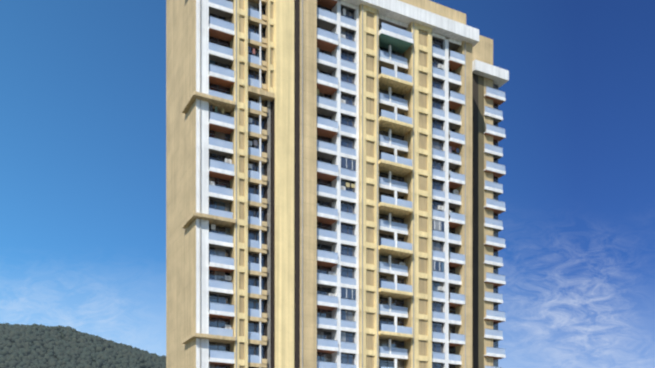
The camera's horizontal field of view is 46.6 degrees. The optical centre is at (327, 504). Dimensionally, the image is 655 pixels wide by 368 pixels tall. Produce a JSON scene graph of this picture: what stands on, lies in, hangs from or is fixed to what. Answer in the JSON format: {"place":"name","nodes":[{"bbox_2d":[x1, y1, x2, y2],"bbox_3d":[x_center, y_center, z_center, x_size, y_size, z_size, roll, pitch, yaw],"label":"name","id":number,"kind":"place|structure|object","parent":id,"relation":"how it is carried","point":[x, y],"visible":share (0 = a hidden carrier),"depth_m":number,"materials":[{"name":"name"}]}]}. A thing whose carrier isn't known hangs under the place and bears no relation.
{"place":"outdoors","nodes":[
{"label":"outdoors","id":0,"kind":"place"},
{"bbox_2d":[6,330,143,367],"bbox_3d":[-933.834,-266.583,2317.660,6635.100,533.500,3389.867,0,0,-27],"label":"hill","id":1,"kind":"structure","parent":0,"point":[62,336],"depth_m":2095.92,"materials":[{"name":"green plant"}]},
{"bbox_2d":[0,323,165,367],"bbox_3d":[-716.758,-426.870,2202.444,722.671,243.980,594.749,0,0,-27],"label":"hill trees","id":2,"kind":"object","parent":1,"relation":"on","point":[72,347],"visible":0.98,"depth_m":2077.86,"materials":[{"name":"green plant"}]},
{"bbox_2d":[0,0,654,367],"label":"sky","id":3,"kind":"structure","parent":0,"point":[83,82],"materials":[{"name":"blue"}]},
{"bbox_2d":[166,0,508,367],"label":"tower","id":4,"kind":"structure","parent":0,"point":[335,171],"depth_m":105.06,"materials":[{"name":"beige paint"}]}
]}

